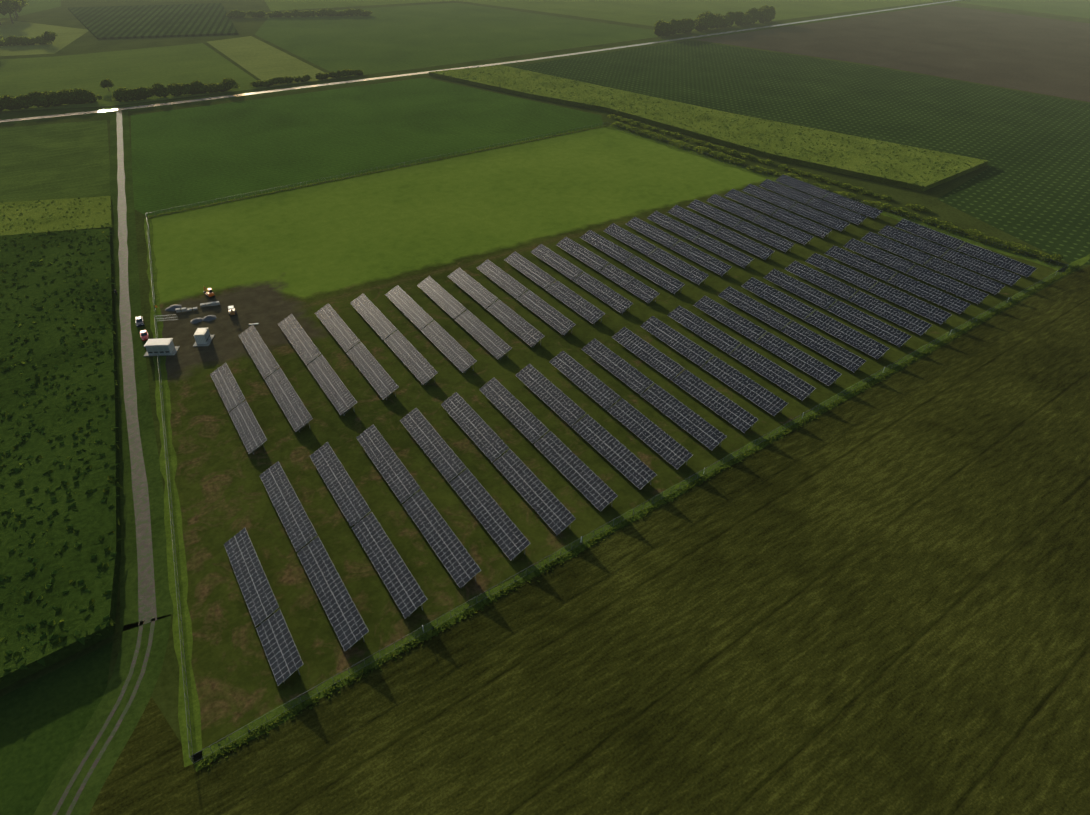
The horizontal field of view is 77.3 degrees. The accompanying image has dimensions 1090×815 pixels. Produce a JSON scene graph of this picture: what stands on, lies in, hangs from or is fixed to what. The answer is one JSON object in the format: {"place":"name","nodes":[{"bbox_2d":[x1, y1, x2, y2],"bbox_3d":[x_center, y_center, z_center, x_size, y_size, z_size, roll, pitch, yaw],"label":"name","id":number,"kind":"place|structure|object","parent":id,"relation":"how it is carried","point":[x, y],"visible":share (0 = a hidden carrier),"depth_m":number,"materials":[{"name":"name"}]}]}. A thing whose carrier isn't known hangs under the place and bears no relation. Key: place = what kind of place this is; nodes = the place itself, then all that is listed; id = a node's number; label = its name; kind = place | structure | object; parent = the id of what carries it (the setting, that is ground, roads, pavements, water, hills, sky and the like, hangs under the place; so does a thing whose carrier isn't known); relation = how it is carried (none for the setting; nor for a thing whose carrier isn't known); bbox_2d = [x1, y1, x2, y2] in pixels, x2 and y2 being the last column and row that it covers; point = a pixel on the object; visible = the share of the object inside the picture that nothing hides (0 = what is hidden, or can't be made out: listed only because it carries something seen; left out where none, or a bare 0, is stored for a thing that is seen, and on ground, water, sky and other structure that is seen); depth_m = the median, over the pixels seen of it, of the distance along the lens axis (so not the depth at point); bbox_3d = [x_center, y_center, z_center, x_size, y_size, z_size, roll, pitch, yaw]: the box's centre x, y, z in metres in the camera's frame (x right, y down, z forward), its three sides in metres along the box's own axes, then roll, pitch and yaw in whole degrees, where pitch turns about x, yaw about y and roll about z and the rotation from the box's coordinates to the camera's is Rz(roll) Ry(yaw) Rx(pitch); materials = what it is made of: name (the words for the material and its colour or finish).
{"place":"outdoors","nodes":[
{"label":"outdoors","id":0,"kind":"place"},
{"bbox_2d":[0,21,88,55],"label":"field ground","id":1,"kind":"structure","parent":0,"point":[65,36],"depth_m":505.64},
{"bbox_2d":[0,120,109,202],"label":"field","id":2,"kind":"structure","parent":0,"point":[55,161],"depth_m":284.42,"materials":[{"name":"plant"}]},
{"bbox_2d":[0,642,112,814],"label":"field ground","id":3,"kind":"structure","parent":0,"point":[44,720],"depth_m":96.39,"materials":[{"name":"plant"}]},
{"bbox_2d":[0,43,266,110],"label":"field ground","id":4,"kind":"structure","parent":0,"point":[164,66],"depth_m":416.10,"materials":[{"name":"plant"}]},
{"bbox_2d":[0,88,102,110],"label":"road hedge","id":5,"kind":"object","parent":4,"relation":"on","point":[58,98],"depth_m":348.07,"materials":[{"name":"green plant"}]},
{"bbox_2d":[112,78,239,101],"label":"road hedge","id":6,"kind":"object","parent":4,"relation":"on","point":[119,94],"depth_m":370.56,"materials":[{"name":"green plant"}]},
{"bbox_2d":[116,111,156,624],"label":"access track","id":7,"kind":"structure","parent":0,"point":[147,611],"depth_m":147.93,"materials":[{"name":"gravel"}]},
{"bbox_2d":[144,218,202,766],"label":"long grass","id":8,"kind":"structure","parent":0,"point":[194,720],"depth_m":121.14,"materials":[{"name":"plant"}]},
{"bbox_2d":[207,36,334,86],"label":"field ground","id":9,"kind":"structure","parent":0,"point":[260,60],"depth_m":452.20,"materials":[{"name":"plant"}]},
{"bbox_2d":[131,78,603,215],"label":"field","id":10,"kind":"structure","parent":0,"point":[193,156],"depth_m":322.63,"materials":[{"name":"plant"}]},
{"bbox_2d":[255,3,680,76],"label":"field ground","id":11,"kind":"structure","parent":0,"point":[387,39],"depth_m":538.24,"materials":[{"name":"plant"}]},
{"bbox_2d":[226,8,372,17],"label":"field hedge","id":12,"kind":"object","parent":11,"relation":"on","point":[294,13],"visible":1,"depth_m":595.16,"materials":[{"name":"green plant"}]},
{"bbox_2d":[0,0,957,121],"bbox_3d":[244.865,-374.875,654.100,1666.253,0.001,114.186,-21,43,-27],"label":"road","id":13,"kind":"structure","parent":0,"point":[97,111],"depth_m":418.56,"materials":[{"name":"asphalt"}]},
{"bbox_2d":[0,0,964,124],"bbox_3d":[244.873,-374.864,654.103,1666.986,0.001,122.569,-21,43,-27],"label":"road verge","id":14,"kind":"structure","parent":0,"point":[50,118],"depth_m":417.56,"materials":[{"name":"plant"}]},
{"bbox_2d":[0,0,1089,743],"bbox_3d":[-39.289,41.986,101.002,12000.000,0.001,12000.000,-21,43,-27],"label":"ground","id":15,"kind":"structure","parent":0,"point":[166,692],"depth_m":346.41,"materials":[{"name":"plant"}]},
{"bbox_2d":[0,196,112,234],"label":"field strip","id":16,"kind":"object","parent":15,"relation":"on","point":[57,219],"visible":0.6,"depth_m":235.73,"materials":[{"name":"plant"}]},
{"bbox_2d":[0,228,120,689],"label":"maize","id":17,"kind":"object","parent":15,"relation":"on","point":[92,518],"visible":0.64,"depth_m":139.24,"materials":[{"name":"plant"}]},
{"bbox_2d":[0,229,123,682],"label":"crop plants","id":18,"kind":"object","parent":17,"relation":"on","point":[110,622],"visible":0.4,"depth_m":136.87,"materials":[{"name":"plant"}]},
{"bbox_2d":[34,614,170,814],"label":"grass track verge","id":19,"kind":"object","parent":15,"relation":"on","point":[84,804],"depth_m":96.64,"materials":[{"name":"plant"}]},
{"bbox_2d":[52,621,143,814],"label":"wheel track","id":20,"kind":"structure","parent":19,"relation":"on","point":[85,758],"depth_m":96.56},
{"bbox_2d":[66,618,154,814],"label":"wheel track","id":21,"kind":"structure","parent":19,"relation":"on","point":[99,756],"depth_m":96.82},
{"bbox_2d":[110,111,172,631],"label":"road verge","id":22,"kind":"object","parent":15,"relation":"on","point":[129,613],"depth_m":144.76,"materials":[{"name":"plant"}]},
{"bbox_2d":[68,3,238,39],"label":"crop field","id":23,"kind":"structure","parent":15,"relation":"on","point":[152,21],"depth_m":558.88,"materials":[{"name":"plant"}]},
{"bbox_2d":[429,65,988,190],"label":"crop field","id":24,"kind":"structure","parent":15,"relation":"on","point":[850,167],"depth_m":330.39,"materials":[{"name":"plant"}]},
{"bbox_2d":[653,5,775,35],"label":"road hedge","id":25,"kind":"object","parent":15,"relation":"on","point":[708,19],"depth_m":580.44,"materials":[{"name":"green plant"}]},
{"bbox_2d":[608,114,931,211],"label":"hedge","id":26,"kind":"object","parent":15,"relation":"on","point":[784,167],"visible":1,"depth_m":296.44,"materials":[{"name":"green plant"}]},
{"bbox_2d":[611,121,1063,261],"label":"hedge","id":27,"kind":"object","parent":15,"relation":"on","point":[978,233],"visible":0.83,"depth_m":258.82,"materials":[{"name":"green plant"}]},
{"bbox_2d":[89,266,1089,814],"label":"field","id":28,"kind":"structure","parent":0,"point":[875,600],"depth_m":106.90,"materials":[{"name":"green plant"}]},
{"bbox_2d":[265,0,933,30],"bbox_3d":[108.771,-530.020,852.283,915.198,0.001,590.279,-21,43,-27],"label":"field ground","id":29,"kind":"structure","parent":0,"point":[647,12],"depth_m":685.37,"materials":[{"name":"plant"}]},
{"bbox_2d":[152,127,1056,749],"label":"site ground","id":30,"kind":"structure","parent":0,"point":[268,263],"depth_m":174.44,"materials":[{"name":"plant"}]},
{"bbox_2d":[210,363,244,411],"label":"solar panel array","id":31,"kind":"object","parent":30,"relation":"on","point":[228,388],"visible":0.94,"depth_m":157.90,"materials":[{"name":"glass"}]},
{"bbox_2d":[229,400,266,453],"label":"solar panel array","id":32,"kind":"object","parent":30,"relation":"on","point":[249,429],"visible":0.96,"depth_m":146.58,"materials":[{"name":"glass"}]},
{"bbox_2d":[224,528,278,626],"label":"solar panel array","id":33,"kind":"object","parent":30,"relation":"on","point":[259,596],"visible":0.96,"depth_m":115.02,"materials":[{"name":"glass"}]},
{"bbox_2d":[238,325,279,378],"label":"solar panel array","id":34,"kind":"object","parent":30,"relation":"on","point":[263,358],"visible":0.88,"depth_m":169.94,"materials":[{"name":"glass"}]},
{"bbox_2d":[256,609,302,684],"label":"solar panel array","id":35,"kind":"object","parent":30,"relation":"on","point":[281,651],"visible":0.98,"depth_m":104.68,"materials":[{"name":"glass"}]},
{"bbox_2d":[260,461,316,551],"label":"solar panel array","id":36,"kind":"object","parent":30,"relation":"on","point":[296,522],"visible":1,"depth_m":128.15,"materials":[{"name":"glass"}]},
{"bbox_2d":[265,368,312,431],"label":"solar panel array","id":37,"kind":"object","parent":30,"relation":"on","point":[293,408],"visible":0.98,"depth_m":154.40,"materials":[{"name":"glass"}]},
{"bbox_2d":[278,314,320,364],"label":"solar panel array","id":38,"kind":"object","parent":30,"relation":"on","point":[303,344],"visible":0.96,"depth_m":174.91,"materials":[{"name":"glass"}]},
{"bbox_2d":[307,354,356,415],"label":"solar panel array","id":39,"kind":"object","parent":30,"relation":"on","point":[336,391],"visible":1,"depth_m":159.34,"materials":[{"name":"glass"}]},
{"bbox_2d":[297,537,368,650],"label":"solar panel array","id":40,"kind":"object","parent":30,"relation":"on","point":[345,619],"visible":0.98,"depth_m":112.61,"materials":[{"name":"glass"}]},
{"bbox_2d":[315,303,359,351],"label":"solar panel array","id":41,"kind":"object","parent":30,"relation":"on","point":[339,330],"visible":0.96,"depth_m":179.84,"materials":[{"name":"glass"}]},
{"bbox_2d":[310,442,370,525],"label":"solar panel array","id":42,"kind":"object","parent":30,"relation":"on","point":[348,498],"visible":1,"depth_m":133.11,"materials":[{"name":"glass"}]},
{"bbox_2d":[347,342,398,399],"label":"solar panel array","id":43,"kind":"object","parent":30,"relation":"on","point":[376,375],"visible":0.98,"depth_m":164.34,"materials":[{"name":"glass"}]},
{"bbox_2d":[351,294,396,339],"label":"solar panel array","id":44,"kind":"object","parent":30,"relation":"on","point":[375,318],"visible":0.98,"depth_m":184.79,"materials":[{"name":"glass"}]},
{"bbox_2d":[356,424,419,502],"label":"solar panel array","id":45,"kind":"object","parent":30,"relation":"on","point":[397,476],"visible":0.92,"depth_m":138.10,"materials":[{"name":"glass"}]},
{"bbox_2d":[352,512,427,617],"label":"solar panel array","id":46,"kind":"object","parent":30,"relation":"on","point":[402,586],"visible":0.96,"depth_m":117.58,"materials":[{"name":"glass"}]},
{"bbox_2d":[385,285,433,329],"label":"solar panel array","id":47,"kind":"object","parent":30,"relation":"on","point":[413,311],"visible":0.96,"depth_m":189.15,"materials":[{"name":"glass"}]},
{"bbox_2d":[384,330,437,384],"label":"solar panel array","id":48,"kind":"object","parent":30,"relation":"on","point":[413,359],"visible":1,"depth_m":169.24,"materials":[{"name":"glass"}]},
{"bbox_2d":[400,408,465,481],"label":"solar panel array","id":49,"kind":"object","parent":30,"relation":"on","point":[441,455],"visible":0.94,"depth_m":143.05,"materials":[{"name":"glass"}]},
{"bbox_2d":[417,276,465,318],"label":"solar panel array","id":50,"kind":"object","parent":30,"relation":"on","point":[443,298],"visible":0.98,"depth_m":194.06,"materials":[{"name":"glass"}]},
{"bbox_2d":[403,489,480,587],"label":"solar panel array","id":51,"kind":"object","parent":30,"relation":"on","point":[456,558],"visible":1,"depth_m":122.54,"materials":[{"name":"glass"}]},
{"bbox_2d":[421,320,476,372],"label":"solar panel array","id":52,"kind":"object","parent":30,"relation":"on","point":[452,350],"visible":1,"depth_m":173.60,"materials":[{"name":"glass"}]},
{"bbox_2d":[441,392,508,461],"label":"solar panel array","id":53,"kind":"object","parent":30,"relation":"on","point":[482,434],"visible":1,"depth_m":148.00,"materials":[{"name":"glass"}]},
{"bbox_2d":[455,309,511,358],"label":"solar panel array","id":54,"kind":"object","parent":30,"relation":"on","point":[485,336],"visible":0.96,"depth_m":178.58,"materials":[{"name":"glass"}]},
{"bbox_2d":[450,468,530,559],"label":"solar panel array","id":55,"kind":"object","parent":30,"relation":"on","point":[504,532],"visible":0.98,"depth_m":127.51,"materials":[{"name":"glass"}]},
{"bbox_2d":[479,378,548,442],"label":"solar panel array","id":56,"kind":"object","parent":30,"relation":"on","point":[527,423],"visible":1,"depth_m":153.01,"materials":[{"name":"glass"}]},
{"bbox_2d":[487,300,543,346],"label":"solar panel array","id":57,"kind":"object","parent":30,"relation":"on","point":[517,324],"visible":0.88,"depth_m":183.47,"materials":[{"name":"glass"}]},
{"bbox_2d":[493,449,575,534],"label":"solar panel array","id":58,"kind":"object","parent":30,"relation":"on","point":[549,508],"visible":1,"depth_m":132.50,"materials":[{"name":"glass"}]},
{"bbox_2d":[517,290,575,335],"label":"solar panel array","id":59,"kind":"object","parent":30,"relation":"on","point":[559,322],"visible":0.94,"depth_m":188.44,"materials":[{"name":"glass"}]},
{"bbox_2d":[515,363,585,425],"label":"solar panel array","id":60,"kind":"object","parent":30,"relation":"on","point":[564,407],"visible":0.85,"depth_m":157.93,"materials":[{"name":"glass"}]},
{"bbox_2d":[546,281,604,323],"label":"solar panel array","id":61,"kind":"object","parent":30,"relation":"on","point":[581,306],"visible":0.9,"depth_m":193.39,"materials":[{"name":"glass"}]},
{"bbox_2d":[534,431,617,510],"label":"solar panel array","id":62,"kind":"object","parent":30,"relation":"on","point":[595,490],"visible":0.98,"depth_m":137.45,"materials":[{"name":"glass"}]},
{"bbox_2d":[549,351,620,409],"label":"solar panel array","id":63,"kind":"object","parent":30,"relation":"on","point":[601,393],"visible":0.9,"depth_m":162.85,"materials":[{"name":"glass"}]},
{"bbox_2d":[573,272,632,313],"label":"solar panel array","id":64,"kind":"object","parent":30,"relation":"on","point":[605,294],"visible":0.9,"depth_m":198.34,"materials":[{"name":"glass"}]},
{"bbox_2d":[146,123,1067,763],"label":"perimeter fence","id":65,"kind":"object","parent":30,"relation":"on","point":[900,361],"visible":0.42,"depth_m":150.72,"materials":[{"name":"grey metal"}]},
{"bbox_2d":[572,414,656,488],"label":"solar panel array","id":66,"kind":"object","parent":30,"relation":"on","point":[625,461],"visible":0.96,"depth_m":142.41,"materials":[{"name":"glass"}]},
{"bbox_2d":[581,338,653,394],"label":"solar panel array","id":67,"kind":"object","parent":30,"relation":"on","point":[630,376],"visible":0.9,"depth_m":167.82,"materials":[{"name":"glass"}]},
{"bbox_2d":[599,263,659,302],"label":"solar panel array","id":68,"kind":"object","parent":30,"relation":"on","point":[634,286],"visible":0.94,"depth_m":203.30,"materials":[{"name":"glass"}]},
{"bbox_2d":[612,327,684,379],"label":"solar panel array","id":69,"kind":"object","parent":30,"relation":"on","point":[656,359],"visible":0.9,"depth_m":172.76,"materials":[{"name":"glass"}]},
{"bbox_2d":[608,398,692,468],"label":"solar panel array","id":70,"kind":"object","parent":30,"relation":"on","point":[663,444],"visible":0.9,"depth_m":147.38,"materials":[{"name":"glass"}]},
{"bbox_2d":[624,255,684,294],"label":"solar panel array","id":71,"kind":"object","parent":30,"relation":"on","point":[656,275],"visible":0.94,"depth_m":208.26,"materials":[{"name":"glass"}]},
{"bbox_2d":[641,316,713,366],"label":"solar panel array","id":72,"kind":"object","parent":30,"relation":"on","point":[680,343],"visible":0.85,"depth_m":177.75,"materials":[{"name":"glass"}]},
{"bbox_2d":[641,384,726,449],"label":"solar panel array","id":73,"kind":"object","parent":30,"relation":"on","point":[698,427],"visible":0.92,"depth_m":152.31,"materials":[{"name":"glass"}]},
{"bbox_2d":[667,305,740,353],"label":"solar panel array","id":74,"kind":"object","parent":30,"relation":"on","point":[716,337],"visible":0.9,"depth_m":182.74,"materials":[{"name":"glass"}]},
{"bbox_2d":[673,369,758,432],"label":"solar panel array","id":75,"kind":"object","parent":30,"relation":"on","point":[725,408],"visible":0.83,"depth_m":157.27,"materials":[{"name":"glass"}]},
{"bbox_2d":[694,296,766,341],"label":"solar panel array","id":76,"kind":"object","parent":30,"relation":"on","point":[733,320],"visible":0.98,"depth_m":187.68,"materials":[{"name":"glass"}]},
{"bbox_2d":[702,356,787,415],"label":"solar panel array","id":77,"kind":"object","parent":30,"relation":"on","point":[750,389],"visible":0.88,"depth_m":162.24,"materials":[{"name":"glass"}]},
{"bbox_2d":[718,286,790,329],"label":"solar panel array","id":78,"kind":"object","parent":30,"relation":"on","point":[764,313],"visible":0.9,"depth_m":192.61,"materials":[{"name":"glass"}]},
{"bbox_2d":[730,344,815,400],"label":"solar panel array","id":79,"kind":"object","parent":30,"relation":"on","point":[792,384],"visible":0.9,"depth_m":167.18,"materials":[{"name":"glass"}]},
{"bbox_2d":[741,277,814,319],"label":"solar panel array","id":80,"kind":"object","parent":30,"relation":"on","point":[785,302],"visible":0.92,"depth_m":197.56,"materials":[{"name":"glass"}]},
{"bbox_2d":[756,332,841,385],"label":"solar panel array","id":81,"kind":"object","parent":30,"relation":"on","point":[806,363],"visible":0.94,"depth_m":172.17,"materials":[{"name":"glass"}]},
{"bbox_2d":[764,269,836,308],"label":"solar panel array","id":82,"kind":"object","parent":30,"relation":"on","point":[804,291],"visible":0.96,"depth_m":202.46,"materials":[{"name":"glass"}]},
{"bbox_2d":[785,261,856,298],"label":"solar panel array","id":83,"kind":"object","parent":30,"relation":"on","point":[832,285],"visible":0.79,"depth_m":207.48,"materials":[{"name":"glass"}]},
{"bbox_2d":[781,321,865,372],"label":"solar panel array","id":84,"kind":"object","parent":30,"relation":"on","point":[845,358],"visible":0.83,"depth_m":177.09,"materials":[{"name":"glass"}]},
{"bbox_2d":[805,253,876,289],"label":"solar panel array","id":85,"kind":"object","parent":30,"relation":"on","point":[849,275],"visible":0.92,"depth_m":212.42,"materials":[{"name":"glass"}]},
{"bbox_2d":[805,310,889,358],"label":"solar panel array","id":86,"kind":"object","parent":30,"relation":"on","point":[853,337],"visible":0.92,"depth_m":182.07,"materials":[{"name":"glass"}]},
{"bbox_2d":[825,246,896,281],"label":"solar panel array","id":87,"kind":"object","parent":30,"relation":"on","point":[864,265],"visible":0.94,"depth_m":217.33,"materials":[{"name":"glass"}]},
{"bbox_2d":[827,300,911,347],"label":"solar panel array","id":88,"kind":"object","parent":30,"relation":"on","point":[887,332],"visible":0.9,"depth_m":186.96,"materials":[{"name":"glass"}]},
{"bbox_2d":[843,238,914,272],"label":"solar panel array","id":89,"kind":"object","parent":30,"relation":"on","point":[885,258],"visible":0.92,"depth_m":222.28,"materials":[{"name":"glass"}]},
{"bbox_2d":[849,291,931,335],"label":"solar panel array","id":90,"kind":"object","parent":30,"relation":"on","point":[920,327],"visible":0.94,"depth_m":191.94,"materials":[{"name":"glass"}]},
{"bbox_2d":[869,282,951,324],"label":"solar panel array","id":91,"kind":"object","parent":30,"relation":"on","point":[917,306],"visible":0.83,"depth_m":196.90,"materials":[{"name":"glass"}]},
{"bbox_2d":[888,273,970,314],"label":"solar panel array","id":92,"kind":"object","parent":30,"relation":"on","point":[945,300],"visible":0.92,"depth_m":201.86,"materials":[{"name":"glass"}]},
{"bbox_2d":[906,265,988,304],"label":"solar panel array","id":93,"kind":"object","parent":30,"relation":"on","point":[950,285],"visible":0.96,"depth_m":206.81,"materials":[{"name":"glass"}]},
{"bbox_2d":[924,257,1004,295],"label":"solar panel array","id":94,"kind":"object","parent":30,"relation":"on","point":[968,277],"visible":0.9,"depth_m":211.76,"materials":[{"name":"glass"}]},
{"bbox_2d":[941,249,1020,286],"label":"solar panel array","id":95,"kind":"object","parent":30,"relation":"on","point":[986,269],"visible":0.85,"depth_m":216.68,"materials":[{"name":"glass"}]},
{"bbox_2d":[958,242,1036,277],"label":"solar panel array","id":96,"kind":"object","parent":30,"relation":"on","point":[1010,264],"visible":0.96,"depth_m":221.61,"materials":[{"name":"glass"}]},
{"bbox_2d":[191,254,1089,771],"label":"long grass","id":97,"kind":"structure","parent":0,"point":[271,716],"depth_m":120.52,"materials":[{"name":"plant"}]},
{"bbox_2d":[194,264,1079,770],"bbox_3d":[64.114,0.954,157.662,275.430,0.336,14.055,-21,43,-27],"label":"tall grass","id":98,"kind":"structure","parent":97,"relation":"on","point":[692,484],"depth_m":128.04,"materials":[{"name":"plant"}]},
{"bbox_2d":[512,41,1089,264],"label":"field","id":99,"kind":"structure","parent":0,"point":[1031,186],"depth_m":377.97,"materials":[{"name":"plant"}]},
{"bbox_2d":[604,125,1067,271],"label":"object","id":100,"kind":"structure","parent":0,"point":[943,231],"depth_m":254.91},
{"bbox_2d":[697,5,1089,101],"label":"field","id":101,"kind":"structure","parent":0,"point":[1045,56],"depth_m":545.11,"materials":[{"name":"soil"}]},
{"bbox_2d":[957,0,1089,18],"bbox_3d":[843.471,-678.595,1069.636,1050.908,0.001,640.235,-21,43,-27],"label":"field ground","id":102,"kind":"structure","parent":0,"point":[1077,8],"depth_m":757.97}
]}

